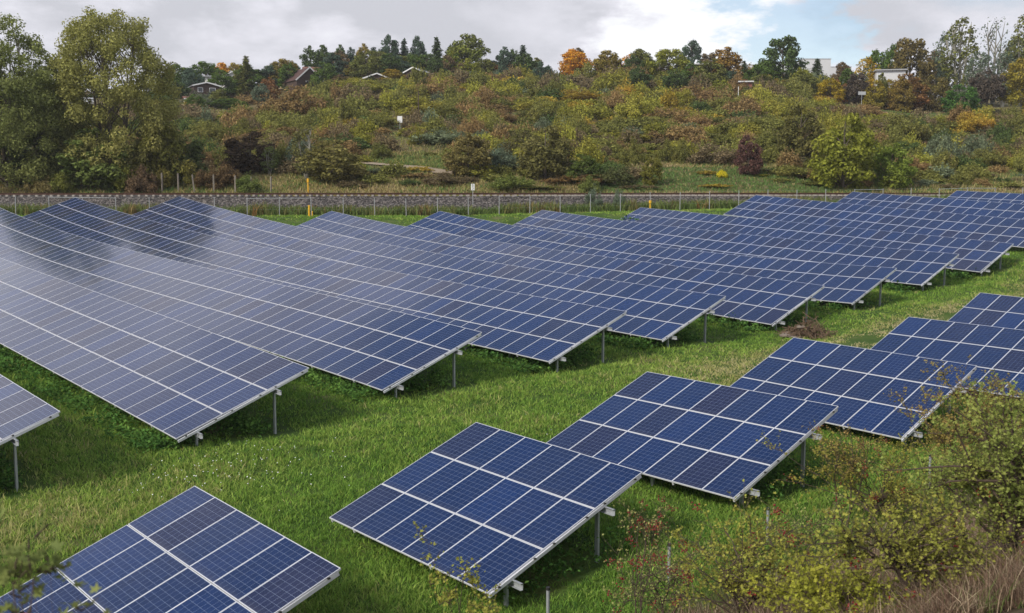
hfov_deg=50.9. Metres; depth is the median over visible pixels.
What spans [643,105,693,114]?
shrub
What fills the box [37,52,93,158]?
leafy tree
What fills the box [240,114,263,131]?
shrub
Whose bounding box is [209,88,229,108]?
leafy tree
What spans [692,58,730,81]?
leafy tree
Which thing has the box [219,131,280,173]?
dark bush
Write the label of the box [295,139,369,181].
willow bush
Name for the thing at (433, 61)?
leafy tree
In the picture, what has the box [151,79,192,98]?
leafy tree
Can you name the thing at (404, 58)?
leafy tree
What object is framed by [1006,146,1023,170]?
shrub
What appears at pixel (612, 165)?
shrub
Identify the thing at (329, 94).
shrub
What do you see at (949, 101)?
leafy tree
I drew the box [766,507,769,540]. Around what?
fence post
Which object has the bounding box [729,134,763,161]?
shrub
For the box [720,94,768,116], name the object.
shrub
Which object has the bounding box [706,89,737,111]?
shrub
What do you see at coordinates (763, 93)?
shrub
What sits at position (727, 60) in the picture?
leafy tree
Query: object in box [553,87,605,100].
shrub
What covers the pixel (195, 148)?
leafy tree
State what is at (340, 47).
leafy tree
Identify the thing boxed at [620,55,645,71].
leafy tree
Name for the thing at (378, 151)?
shrub
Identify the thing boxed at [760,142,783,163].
shrub
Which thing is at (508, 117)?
shrub
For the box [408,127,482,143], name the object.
shrub
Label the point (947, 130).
shrub
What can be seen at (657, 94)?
shrub
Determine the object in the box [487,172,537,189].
shrub
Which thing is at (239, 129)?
shrub
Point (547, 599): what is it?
fence post
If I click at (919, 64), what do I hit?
leafy tree
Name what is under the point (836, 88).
leafy tree
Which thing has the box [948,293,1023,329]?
solar table
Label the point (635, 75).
leafy tree
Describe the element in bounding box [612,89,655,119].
shrub
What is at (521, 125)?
shrub
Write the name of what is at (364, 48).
leafy tree
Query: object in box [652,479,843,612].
hawthorn bush
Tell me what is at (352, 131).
shrub
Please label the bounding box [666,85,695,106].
shrub
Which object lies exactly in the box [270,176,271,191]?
fence post
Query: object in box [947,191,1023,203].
solar table
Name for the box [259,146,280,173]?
leafy tree
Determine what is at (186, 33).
sky
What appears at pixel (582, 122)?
shrub
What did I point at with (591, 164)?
round bush
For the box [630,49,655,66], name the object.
leafy tree
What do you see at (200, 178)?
shrub
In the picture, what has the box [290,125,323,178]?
leafy tree
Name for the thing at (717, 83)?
leafy tree
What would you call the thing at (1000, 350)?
solar table
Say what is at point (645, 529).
hawthorn bush
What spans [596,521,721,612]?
hawthorn bush
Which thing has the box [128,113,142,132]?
shrub
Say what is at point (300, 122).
shrub
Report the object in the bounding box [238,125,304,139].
shrub
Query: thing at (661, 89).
shrub
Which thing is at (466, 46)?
leafy tree
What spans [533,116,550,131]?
shrub
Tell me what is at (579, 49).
leafy tree
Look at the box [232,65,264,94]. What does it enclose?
leafy tree
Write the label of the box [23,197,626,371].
solar table
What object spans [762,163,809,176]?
shrub
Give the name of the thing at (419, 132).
shrub
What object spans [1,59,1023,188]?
scrub
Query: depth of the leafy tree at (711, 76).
231.39 m
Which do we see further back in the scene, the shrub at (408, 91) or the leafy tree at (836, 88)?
the leafy tree at (836, 88)
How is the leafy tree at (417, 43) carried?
on the ground at (604, 564)
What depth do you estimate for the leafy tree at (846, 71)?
252.60 m
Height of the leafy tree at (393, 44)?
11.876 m
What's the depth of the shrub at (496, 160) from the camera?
126.93 m
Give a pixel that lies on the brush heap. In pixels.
(802, 329)
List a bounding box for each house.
[188,82,220,97]
[202,75,227,94]
[284,67,318,92]
[362,73,386,79]
[403,67,429,77]
[873,69,907,94]
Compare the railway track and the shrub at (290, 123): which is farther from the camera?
the shrub at (290, 123)
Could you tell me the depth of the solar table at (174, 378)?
40.67 m
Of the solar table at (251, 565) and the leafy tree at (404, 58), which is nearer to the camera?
the solar table at (251, 565)
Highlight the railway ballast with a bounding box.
[0,195,944,209]
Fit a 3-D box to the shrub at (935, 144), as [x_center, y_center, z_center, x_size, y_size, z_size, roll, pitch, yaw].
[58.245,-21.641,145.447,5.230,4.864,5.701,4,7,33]
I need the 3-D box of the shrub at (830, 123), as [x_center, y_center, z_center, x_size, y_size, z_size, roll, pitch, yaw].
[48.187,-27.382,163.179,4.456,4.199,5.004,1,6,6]
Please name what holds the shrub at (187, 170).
on the ground at (604, 564)
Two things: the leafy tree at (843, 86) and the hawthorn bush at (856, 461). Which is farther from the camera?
the leafy tree at (843, 86)
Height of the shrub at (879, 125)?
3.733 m
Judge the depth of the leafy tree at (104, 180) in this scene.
112.42 m
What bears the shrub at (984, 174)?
on the ground at (604, 564)
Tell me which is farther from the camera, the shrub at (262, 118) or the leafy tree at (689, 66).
the leafy tree at (689, 66)
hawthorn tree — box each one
[442,132,491,176]
[515,125,574,178]
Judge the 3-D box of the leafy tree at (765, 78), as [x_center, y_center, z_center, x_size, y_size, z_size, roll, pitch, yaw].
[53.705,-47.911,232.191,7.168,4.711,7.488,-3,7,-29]
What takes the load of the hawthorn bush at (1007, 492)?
on the ground at (604, 564)
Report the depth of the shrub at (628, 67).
252.97 m
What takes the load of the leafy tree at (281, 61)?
on the ground at (604, 564)
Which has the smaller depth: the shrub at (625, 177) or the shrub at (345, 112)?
the shrub at (625, 177)
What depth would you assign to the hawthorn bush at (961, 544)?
14.45 m
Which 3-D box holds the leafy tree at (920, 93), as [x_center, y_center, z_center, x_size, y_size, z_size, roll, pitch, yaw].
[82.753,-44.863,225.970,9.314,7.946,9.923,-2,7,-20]
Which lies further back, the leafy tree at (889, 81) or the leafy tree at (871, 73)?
the leafy tree at (871, 73)
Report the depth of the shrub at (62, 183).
111.22 m
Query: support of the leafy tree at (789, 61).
on the ground at (604, 564)
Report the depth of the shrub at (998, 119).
179.75 m
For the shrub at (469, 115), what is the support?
on the ground at (604, 564)
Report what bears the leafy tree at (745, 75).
on the ground at (604, 564)
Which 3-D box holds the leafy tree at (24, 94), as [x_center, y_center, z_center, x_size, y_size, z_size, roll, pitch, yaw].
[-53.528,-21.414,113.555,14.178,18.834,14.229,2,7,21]
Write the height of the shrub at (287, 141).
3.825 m
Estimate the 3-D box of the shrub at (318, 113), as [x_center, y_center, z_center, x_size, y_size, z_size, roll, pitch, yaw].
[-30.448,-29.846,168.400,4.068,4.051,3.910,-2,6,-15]
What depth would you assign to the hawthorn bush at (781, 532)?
24.54 m
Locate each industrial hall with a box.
[781,67,850,77]
[797,58,830,76]
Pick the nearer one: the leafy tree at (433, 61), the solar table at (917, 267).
the solar table at (917, 267)
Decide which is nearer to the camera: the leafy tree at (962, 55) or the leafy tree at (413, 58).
the leafy tree at (962, 55)
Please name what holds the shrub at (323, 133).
on the ground at (604, 564)
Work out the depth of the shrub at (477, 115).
171.80 m
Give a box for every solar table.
[0,208,481,397]
[0,258,308,446]
[0,374,59,491]
[0,486,340,612]
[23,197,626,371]
[132,196,725,347]
[297,211,823,330]
[329,422,642,605]
[406,211,896,309]
[513,210,958,290]
[546,372,838,506]
[621,207,1012,275]
[723,195,1023,247]
[730,337,976,446]
[836,192,1023,218]
[871,317,1023,401]
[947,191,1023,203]
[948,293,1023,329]
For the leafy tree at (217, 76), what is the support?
on the ground at (604, 564)
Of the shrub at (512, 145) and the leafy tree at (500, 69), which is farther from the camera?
the leafy tree at (500, 69)
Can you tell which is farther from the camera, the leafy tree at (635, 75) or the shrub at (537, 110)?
the leafy tree at (635, 75)
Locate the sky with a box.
[0,0,1023,97]
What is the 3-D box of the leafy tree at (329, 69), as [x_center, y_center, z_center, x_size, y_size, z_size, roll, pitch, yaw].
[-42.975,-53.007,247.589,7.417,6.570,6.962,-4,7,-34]
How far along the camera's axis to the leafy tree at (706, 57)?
304.25 m
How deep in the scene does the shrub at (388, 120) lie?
165.36 m
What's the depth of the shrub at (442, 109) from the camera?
176.87 m
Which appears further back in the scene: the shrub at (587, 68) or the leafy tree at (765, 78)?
the shrub at (587, 68)
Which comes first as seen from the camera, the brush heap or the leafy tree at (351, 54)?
the brush heap
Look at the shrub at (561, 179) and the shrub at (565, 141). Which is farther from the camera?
the shrub at (565, 141)
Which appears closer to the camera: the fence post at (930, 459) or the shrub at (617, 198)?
the fence post at (930, 459)
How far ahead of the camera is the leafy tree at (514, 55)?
281.25 m
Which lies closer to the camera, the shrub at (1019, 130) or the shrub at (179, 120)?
the shrub at (1019, 130)
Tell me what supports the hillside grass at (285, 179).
on the ground at (604, 564)
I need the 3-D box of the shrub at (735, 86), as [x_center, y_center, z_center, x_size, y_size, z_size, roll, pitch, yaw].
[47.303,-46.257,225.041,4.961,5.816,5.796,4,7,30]
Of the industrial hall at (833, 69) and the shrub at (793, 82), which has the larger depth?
the industrial hall at (833, 69)
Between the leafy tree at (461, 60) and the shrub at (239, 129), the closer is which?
the shrub at (239, 129)
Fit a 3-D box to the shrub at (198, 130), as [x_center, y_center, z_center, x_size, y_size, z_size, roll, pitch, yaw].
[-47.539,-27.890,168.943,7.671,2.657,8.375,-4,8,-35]
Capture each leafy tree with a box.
[0,12,75,187]
[0,131,73,184]
[35,5,185,184]
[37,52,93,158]
[52,127,134,190]
[127,114,187,181]
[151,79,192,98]
[164,131,208,182]
[165,64,188,81]
[181,67,205,92]
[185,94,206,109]
[189,61,224,82]
[206,69,236,97]
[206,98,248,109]
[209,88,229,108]
[214,62,229,74]
[226,62,241,71]
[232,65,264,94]
[232,69,262,88]
[250,83,270,104]
[258,65,278,87]
[258,77,281,101]
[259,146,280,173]
[263,63,280,85]
[269,58,299,83]
[276,62,296,90]
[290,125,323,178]
[299,45,319,66]
[309,61,338,84]
[313,44,329,66]
[318,52,348,75]
[324,50,349,69]
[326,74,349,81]
[333,44,345,62]
[343,67,355,75]
[345,47,355,62]
[348,50,384,78]
[355,43,368,65]
[362,51,386,63]
[375,53,403,76]
[378,34,400,57]
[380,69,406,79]
[383,52,411,73]
[390,54,411,75]
[407,53,421,67]
[410,36,426,61]
[416,53,437,70]
[426,55,447,72]
[436,52,459,70]
[437,55,457,73]
[445,33,490,71]
[445,50,464,71]
[457,62,471,70]
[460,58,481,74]
[477,59,496,73]
[495,46,511,70]
[496,65,509,76]
[508,48,518,69]
[511,53,538,73]
[532,61,551,79]
[557,49,593,74]
[565,47,585,70]
[591,50,622,76]
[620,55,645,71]
[621,54,630,64]
[625,67,654,85]
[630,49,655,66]
[646,49,689,75]
[659,68,690,90]
[673,39,702,65]
[680,62,698,80]
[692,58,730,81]
[695,73,718,85]
[698,52,716,62]
[709,46,743,76]
[709,79,732,91]
[725,70,738,81]
[737,87,751,94]
[742,64,775,79]
[742,72,752,80]
[747,73,772,85]
[752,60,783,80]
[758,35,809,79]
[792,67,812,78]
[795,73,818,94]
[815,78,845,102]
[831,62,852,81]
[835,79,849,103]
[838,68,859,97]
[842,73,872,103]
[854,56,879,91]
[860,79,888,109]
[862,48,891,82]
[876,72,887,106]
[876,79,901,109]
[881,43,903,68]
[885,76,916,112]
[887,37,937,90]
[887,73,930,110]
[922,74,951,111]
[925,51,949,93]
[930,31,958,97]
[935,17,978,95]
[939,84,982,113]
[960,51,998,103]
[967,67,1006,108]
[974,16,1020,103]
[990,51,1019,106]
[996,35,1023,105]
[998,57,1023,108]
[1003,14,1023,106]
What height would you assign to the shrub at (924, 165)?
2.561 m
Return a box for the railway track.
[0,193,1023,196]
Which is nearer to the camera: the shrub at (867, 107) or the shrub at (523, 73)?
the shrub at (867, 107)
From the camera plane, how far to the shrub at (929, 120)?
178.08 m
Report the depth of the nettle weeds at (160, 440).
39.35 m
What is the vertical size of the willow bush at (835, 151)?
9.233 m
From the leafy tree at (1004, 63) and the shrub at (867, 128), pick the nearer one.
the shrub at (867, 128)
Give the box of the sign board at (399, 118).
[397,116,401,122]
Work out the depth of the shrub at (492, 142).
137.46 m
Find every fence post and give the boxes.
[161,173,162,191]
[177,173,178,191]
[234,175,235,191]
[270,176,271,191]
[546,586,549,612]
[667,543,670,587]
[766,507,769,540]
[928,454,931,483]
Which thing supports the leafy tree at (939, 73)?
on the ground at (604, 564)
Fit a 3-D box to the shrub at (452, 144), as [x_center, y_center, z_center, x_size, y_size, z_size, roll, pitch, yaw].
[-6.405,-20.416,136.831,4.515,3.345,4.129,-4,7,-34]
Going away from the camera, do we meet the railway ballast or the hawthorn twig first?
the hawthorn twig
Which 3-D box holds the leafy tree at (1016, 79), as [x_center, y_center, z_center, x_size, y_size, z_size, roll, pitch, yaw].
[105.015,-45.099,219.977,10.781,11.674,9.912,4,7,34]
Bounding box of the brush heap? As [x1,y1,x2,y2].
[773,312,837,339]
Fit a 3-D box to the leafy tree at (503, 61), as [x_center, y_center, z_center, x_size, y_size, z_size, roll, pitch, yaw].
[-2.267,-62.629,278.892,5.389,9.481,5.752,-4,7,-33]
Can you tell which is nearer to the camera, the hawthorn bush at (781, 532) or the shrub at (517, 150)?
the hawthorn bush at (781, 532)
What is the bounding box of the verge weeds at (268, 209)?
[0,192,1020,215]
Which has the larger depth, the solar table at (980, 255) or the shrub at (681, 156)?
the shrub at (681, 156)
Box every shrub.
[23,175,60,192]
[48,171,78,192]
[111,164,139,190]
[124,162,158,192]
[125,110,146,120]
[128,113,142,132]
[135,92,180,104]
[148,137,220,164]
[151,154,200,187]
[167,99,217,121]
[170,114,201,126]
[180,90,218,108]
[183,121,225,135]
[186,132,204,142]
[192,134,222,152]
[193,136,219,146]
[194,166,227,189]
[200,117,234,141]
[206,158,239,186]
[207,140,234,167]
[219,101,256,127]
[230,117,259,142]
[235,170,262,192]
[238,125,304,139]
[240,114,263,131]
[251,139,272,154]
[253,104,285,126]
[256,83,330,115]
[257,131,290,146]
[260,123,289,141]
[269,113,305,131]
[275,155,326,172]
[276,136,290,156]
[291,113,319,134]
[307,84,329,95]
[307,104,328,123]
[309,125,331,138]
[311,132,373,148]
[314,111,349,133]
[315,90,336,106]
[316,136,364,155]
[325,116,353,138]
[326,77,383,89]
[329,80,344,101]
[333,81,380,105]
[335,96,359,119]
[344,124,363,135]
[354,108,402,127]
[369,141,392,158]
[387,87,409,109]
[392,90,454,115]
[395,74,416,95]
[396,79,431,98]
[401,106,425,127]
[407,123,428,144]
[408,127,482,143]
[413,72,462,99]
[421,171,468,184]
[423,99,464,119]
[435,91,484,107]
[439,114,464,128]
[445,114,466,124]
[447,91,477,106]
[447,133,471,148]
[454,94,488,114]
[456,111,489,135]
[462,99,487,120]
[466,109,487,121]
[472,82,499,106]
[473,110,495,123]
[480,109,503,127]
[483,118,493,132]
[486,135,507,149]
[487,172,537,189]
[488,144,516,167]
[492,108,526,123]
[498,77,523,94]
[500,125,532,155]
[501,64,523,80]
[502,71,527,90]
[508,119,538,142]
[509,63,533,79]
[512,96,556,110]
[512,132,549,163]
[515,160,548,176]
[519,73,540,89]
[528,97,555,121]
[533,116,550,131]
[540,173,610,183]
[549,130,579,160]
[550,113,574,137]
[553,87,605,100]
[557,112,574,123]
[562,111,591,133]
[568,134,605,165]
[569,77,592,90]
[572,131,623,153]
[574,60,597,78]
[578,175,600,192]
[584,183,603,209]
[591,64,630,89]
[592,129,657,140]
[594,158,624,173]
[595,88,628,98]
[595,164,635,184]
[597,89,630,108]
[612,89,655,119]
[613,187,625,210]
[615,76,636,96]
[618,89,643,100]
[619,136,646,165]
[623,62,638,73]
[626,66,648,76]
[640,114,686,122]
[641,87,663,101]
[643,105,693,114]
[652,86,675,94]
[654,137,677,162]
[655,140,715,150]
[657,61,675,76]
[657,71,678,84]
[664,108,713,124]
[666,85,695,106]
[667,137,698,155]
[672,137,694,163]
[673,80,719,97]
[686,141,737,164]
[687,68,708,86]
[696,84,737,103]
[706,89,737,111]
[716,169,727,177]
[718,130,755,151]
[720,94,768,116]
[728,73,747,92]
[728,119,761,137]
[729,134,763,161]
[732,92,755,105]
[744,80,778,104]
[752,77,771,86]
[757,97,780,115]
[760,77,789,97]
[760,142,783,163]
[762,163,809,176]
[767,92,796,105]
[768,72,815,96]
[771,94,808,118]
[799,158,812,169]
[800,105,819,116]
[800,146,851,161]
[811,103,836,116]
[818,102,850,112]
[818,113,844,131]
[830,107,847,122]
[840,118,870,131]
[841,121,874,145]
[852,103,887,114]
[867,114,896,131]
[877,108,933,140]
[880,129,905,148]
[880,153,932,171]
[892,136,922,152]
[904,168,943,178]
[906,106,936,125]
[908,112,932,137]
[922,128,963,158]
[927,146,960,169]
[930,127,957,141]
[932,136,972,149]
[941,131,959,148]
[945,99,975,123]
[950,108,997,131]
[961,128,996,155]
[962,167,992,182]
[971,146,1010,166]
[974,103,996,127]
[986,118,1016,139]
[991,130,1017,152]
[992,110,1013,123]
[997,111,1023,128]
[998,101,1023,121]
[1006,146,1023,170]
[1011,123,1023,140]
[1011,144,1023,172]
[1014,138,1023,155]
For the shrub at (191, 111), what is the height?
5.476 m
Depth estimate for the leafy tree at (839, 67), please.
278.08 m
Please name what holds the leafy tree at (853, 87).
on the ground at (604, 564)
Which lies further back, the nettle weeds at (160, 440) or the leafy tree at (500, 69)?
the leafy tree at (500, 69)
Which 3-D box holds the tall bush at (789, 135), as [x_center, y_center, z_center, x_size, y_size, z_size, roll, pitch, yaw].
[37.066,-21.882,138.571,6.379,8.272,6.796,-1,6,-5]
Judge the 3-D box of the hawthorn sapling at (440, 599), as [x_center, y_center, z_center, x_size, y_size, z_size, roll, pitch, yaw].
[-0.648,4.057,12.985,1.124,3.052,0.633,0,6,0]
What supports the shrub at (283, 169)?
on the ground at (604, 564)
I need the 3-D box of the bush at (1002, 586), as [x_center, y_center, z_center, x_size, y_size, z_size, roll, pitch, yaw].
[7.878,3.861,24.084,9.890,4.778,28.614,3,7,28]
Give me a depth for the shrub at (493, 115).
157.70 m
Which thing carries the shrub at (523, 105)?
on the ground at (604, 564)
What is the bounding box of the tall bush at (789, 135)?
[776,104,824,160]
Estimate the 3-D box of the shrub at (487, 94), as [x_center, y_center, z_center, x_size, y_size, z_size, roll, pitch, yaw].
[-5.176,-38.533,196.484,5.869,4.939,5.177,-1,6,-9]
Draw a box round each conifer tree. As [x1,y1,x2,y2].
[235,55,253,95]
[400,37,409,55]
[432,37,443,58]
[519,45,526,64]
[741,60,748,76]
[811,58,823,75]
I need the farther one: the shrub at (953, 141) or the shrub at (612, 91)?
the shrub at (612, 91)
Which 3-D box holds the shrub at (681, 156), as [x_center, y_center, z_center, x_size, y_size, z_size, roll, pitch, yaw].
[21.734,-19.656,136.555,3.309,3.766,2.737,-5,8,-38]
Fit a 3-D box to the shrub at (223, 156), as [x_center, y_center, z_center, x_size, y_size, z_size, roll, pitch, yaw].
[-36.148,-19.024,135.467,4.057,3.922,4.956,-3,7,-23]
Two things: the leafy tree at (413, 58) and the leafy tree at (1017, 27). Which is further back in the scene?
the leafy tree at (413, 58)
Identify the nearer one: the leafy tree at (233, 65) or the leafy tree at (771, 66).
the leafy tree at (771, 66)
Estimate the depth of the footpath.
126.70 m
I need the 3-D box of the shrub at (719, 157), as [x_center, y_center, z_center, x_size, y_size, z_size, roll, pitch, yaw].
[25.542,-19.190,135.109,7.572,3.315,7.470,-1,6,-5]
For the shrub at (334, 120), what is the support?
on the ground at (604, 564)
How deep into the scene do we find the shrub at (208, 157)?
135.15 m
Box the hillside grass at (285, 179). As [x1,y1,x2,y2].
[0,98,1023,196]
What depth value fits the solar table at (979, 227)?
87.86 m
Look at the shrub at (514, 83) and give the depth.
223.66 m
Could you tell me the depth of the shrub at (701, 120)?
169.82 m
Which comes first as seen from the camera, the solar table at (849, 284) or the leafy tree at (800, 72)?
the solar table at (849, 284)
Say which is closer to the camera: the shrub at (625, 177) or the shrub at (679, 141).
the shrub at (625, 177)
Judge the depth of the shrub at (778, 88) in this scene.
214.74 m
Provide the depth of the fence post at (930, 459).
29.19 m
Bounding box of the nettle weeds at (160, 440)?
[0,214,998,606]
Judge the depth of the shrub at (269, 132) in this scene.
155.45 m
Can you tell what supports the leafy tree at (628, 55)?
on the ground at (604, 564)
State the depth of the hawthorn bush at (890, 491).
26.21 m
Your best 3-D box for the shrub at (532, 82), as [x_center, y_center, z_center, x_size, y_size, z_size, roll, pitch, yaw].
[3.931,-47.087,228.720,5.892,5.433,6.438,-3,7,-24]
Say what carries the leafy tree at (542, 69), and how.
on the ground at (604, 564)
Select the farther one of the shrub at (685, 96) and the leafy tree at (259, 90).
the leafy tree at (259, 90)
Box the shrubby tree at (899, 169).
[870,142,917,189]
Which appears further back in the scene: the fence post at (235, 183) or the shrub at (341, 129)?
the shrub at (341, 129)
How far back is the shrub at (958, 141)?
153.46 m
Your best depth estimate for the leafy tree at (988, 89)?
220.02 m
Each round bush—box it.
[284,137,312,160]
[562,153,600,183]
[640,157,663,185]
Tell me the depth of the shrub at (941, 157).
136.19 m
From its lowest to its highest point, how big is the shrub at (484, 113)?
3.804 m
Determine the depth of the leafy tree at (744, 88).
215.33 m
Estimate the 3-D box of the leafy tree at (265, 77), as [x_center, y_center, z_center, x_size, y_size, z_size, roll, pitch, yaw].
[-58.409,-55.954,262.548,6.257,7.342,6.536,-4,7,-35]
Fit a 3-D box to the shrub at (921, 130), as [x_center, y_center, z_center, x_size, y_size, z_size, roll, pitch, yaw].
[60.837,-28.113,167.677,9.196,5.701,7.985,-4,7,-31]
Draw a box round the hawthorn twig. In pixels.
[0,501,110,612]
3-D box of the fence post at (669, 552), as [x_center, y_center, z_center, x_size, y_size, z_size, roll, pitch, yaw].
[3.404,5.761,23.351,0.081,1.286,0.081,0,6,0]
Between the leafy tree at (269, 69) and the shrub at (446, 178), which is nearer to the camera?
the shrub at (446, 178)
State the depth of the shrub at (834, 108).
197.66 m
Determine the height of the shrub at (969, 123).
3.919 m
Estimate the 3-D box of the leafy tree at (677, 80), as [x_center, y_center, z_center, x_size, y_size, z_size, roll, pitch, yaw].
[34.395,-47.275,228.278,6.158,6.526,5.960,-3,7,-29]
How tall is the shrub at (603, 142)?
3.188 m
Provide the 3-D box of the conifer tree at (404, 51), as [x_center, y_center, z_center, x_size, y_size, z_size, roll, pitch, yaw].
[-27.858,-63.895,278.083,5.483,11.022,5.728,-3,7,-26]
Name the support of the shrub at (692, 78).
on the ground at (604, 564)
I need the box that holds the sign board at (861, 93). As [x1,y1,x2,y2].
[858,92,865,104]
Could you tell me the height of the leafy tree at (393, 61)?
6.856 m
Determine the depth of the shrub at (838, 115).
174.26 m
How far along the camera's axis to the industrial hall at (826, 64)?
443.28 m
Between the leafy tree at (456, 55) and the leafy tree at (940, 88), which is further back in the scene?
the leafy tree at (456, 55)
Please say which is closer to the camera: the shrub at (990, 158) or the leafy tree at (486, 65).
the shrub at (990, 158)
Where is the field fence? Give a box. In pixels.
[13,187,1022,214]
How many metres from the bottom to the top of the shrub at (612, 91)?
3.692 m
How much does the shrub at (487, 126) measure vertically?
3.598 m
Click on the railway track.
(373, 194)
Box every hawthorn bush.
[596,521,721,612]
[613,495,677,612]
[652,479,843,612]
[725,542,950,612]
[745,484,869,562]
[756,421,952,523]
[792,482,1023,596]
[806,422,887,525]
[857,368,1023,566]
[883,354,1023,515]
[888,510,1023,595]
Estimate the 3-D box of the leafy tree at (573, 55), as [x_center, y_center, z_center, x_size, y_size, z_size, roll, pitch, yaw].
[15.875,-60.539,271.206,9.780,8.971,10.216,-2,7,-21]
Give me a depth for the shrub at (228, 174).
116.03 m
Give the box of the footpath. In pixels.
[360,161,457,175]
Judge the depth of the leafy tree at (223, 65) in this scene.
270.71 m
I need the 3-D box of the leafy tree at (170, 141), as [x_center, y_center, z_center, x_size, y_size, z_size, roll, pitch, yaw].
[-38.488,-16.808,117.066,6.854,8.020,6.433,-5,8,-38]
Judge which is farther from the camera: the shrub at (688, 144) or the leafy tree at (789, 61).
the leafy tree at (789, 61)
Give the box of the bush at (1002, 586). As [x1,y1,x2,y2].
[621,456,1023,612]
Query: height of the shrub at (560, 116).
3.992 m
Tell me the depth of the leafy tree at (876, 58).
260.08 m
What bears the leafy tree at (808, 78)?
on the ground at (604, 564)
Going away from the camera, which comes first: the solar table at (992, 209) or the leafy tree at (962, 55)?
the solar table at (992, 209)
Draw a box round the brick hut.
[737,81,753,87]
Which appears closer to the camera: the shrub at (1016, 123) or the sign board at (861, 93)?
the shrub at (1016, 123)
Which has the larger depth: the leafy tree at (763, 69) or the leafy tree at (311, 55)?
the leafy tree at (311, 55)
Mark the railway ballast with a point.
(396, 201)
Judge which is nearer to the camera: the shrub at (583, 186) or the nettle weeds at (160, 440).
the nettle weeds at (160, 440)
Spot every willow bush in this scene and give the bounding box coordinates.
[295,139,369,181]
[807,112,880,189]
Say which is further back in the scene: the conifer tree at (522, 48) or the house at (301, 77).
the conifer tree at (522, 48)
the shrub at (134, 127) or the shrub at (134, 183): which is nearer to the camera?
the shrub at (134, 183)
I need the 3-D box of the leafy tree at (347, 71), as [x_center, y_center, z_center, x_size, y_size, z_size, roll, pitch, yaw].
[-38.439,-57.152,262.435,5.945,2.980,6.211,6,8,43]
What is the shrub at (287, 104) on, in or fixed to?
on the ground at (604, 564)
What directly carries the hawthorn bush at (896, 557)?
on the ground at (604, 564)
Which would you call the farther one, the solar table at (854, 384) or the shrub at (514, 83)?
the shrub at (514, 83)
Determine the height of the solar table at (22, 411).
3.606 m
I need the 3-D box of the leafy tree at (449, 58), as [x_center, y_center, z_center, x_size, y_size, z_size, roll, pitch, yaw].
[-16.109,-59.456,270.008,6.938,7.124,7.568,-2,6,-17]
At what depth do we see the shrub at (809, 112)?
188.25 m
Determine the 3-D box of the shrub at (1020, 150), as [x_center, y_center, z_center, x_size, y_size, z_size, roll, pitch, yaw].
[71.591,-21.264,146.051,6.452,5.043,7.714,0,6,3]
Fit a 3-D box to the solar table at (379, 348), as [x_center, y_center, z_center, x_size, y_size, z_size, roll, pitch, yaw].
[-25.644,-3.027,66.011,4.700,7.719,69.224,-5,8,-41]
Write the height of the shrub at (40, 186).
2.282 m
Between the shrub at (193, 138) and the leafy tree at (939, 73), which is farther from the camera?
the leafy tree at (939, 73)
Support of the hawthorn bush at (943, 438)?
on the ground at (604, 564)
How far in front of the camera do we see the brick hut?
223.73 m
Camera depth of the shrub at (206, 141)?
159.73 m
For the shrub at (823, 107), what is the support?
on the ground at (604, 564)
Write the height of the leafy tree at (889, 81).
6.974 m
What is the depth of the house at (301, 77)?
250.89 m
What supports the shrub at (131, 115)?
on the ground at (604, 564)
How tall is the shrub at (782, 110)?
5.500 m
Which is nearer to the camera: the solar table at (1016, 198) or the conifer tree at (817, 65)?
the solar table at (1016, 198)
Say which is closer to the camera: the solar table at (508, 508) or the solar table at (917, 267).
the solar table at (508, 508)
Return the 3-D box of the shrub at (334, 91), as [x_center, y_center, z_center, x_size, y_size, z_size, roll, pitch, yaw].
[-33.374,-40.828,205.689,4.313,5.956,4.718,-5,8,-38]
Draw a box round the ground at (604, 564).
[0,76,1023,612]
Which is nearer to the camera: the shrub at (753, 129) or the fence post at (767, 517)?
the fence post at (767, 517)
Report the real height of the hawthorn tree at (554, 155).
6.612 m
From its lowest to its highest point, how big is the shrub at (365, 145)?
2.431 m
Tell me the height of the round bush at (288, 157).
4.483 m
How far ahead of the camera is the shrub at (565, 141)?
132.27 m
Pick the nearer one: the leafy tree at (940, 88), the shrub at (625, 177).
the shrub at (625, 177)
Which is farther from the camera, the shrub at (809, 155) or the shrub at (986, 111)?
the shrub at (986, 111)
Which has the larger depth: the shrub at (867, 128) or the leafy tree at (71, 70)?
the shrub at (867, 128)
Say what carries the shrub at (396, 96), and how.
on the ground at (604, 564)
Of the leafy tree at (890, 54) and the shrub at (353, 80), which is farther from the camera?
the leafy tree at (890, 54)
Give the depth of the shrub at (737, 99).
207.07 m
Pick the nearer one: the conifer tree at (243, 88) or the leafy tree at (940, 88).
the leafy tree at (940, 88)
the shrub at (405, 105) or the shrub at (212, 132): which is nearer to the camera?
the shrub at (212, 132)
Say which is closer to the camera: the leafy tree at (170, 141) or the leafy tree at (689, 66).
the leafy tree at (170, 141)
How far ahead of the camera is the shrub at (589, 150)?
129.90 m
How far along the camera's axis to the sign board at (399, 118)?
164.92 m
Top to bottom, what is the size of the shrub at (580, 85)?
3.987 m
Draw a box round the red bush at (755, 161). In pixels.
[733,135,763,174]
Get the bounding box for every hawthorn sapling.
[413,521,504,612]
[468,584,499,612]
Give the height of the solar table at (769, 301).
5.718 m
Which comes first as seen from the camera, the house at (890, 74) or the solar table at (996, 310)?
the solar table at (996, 310)
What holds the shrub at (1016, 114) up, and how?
on the ground at (604, 564)

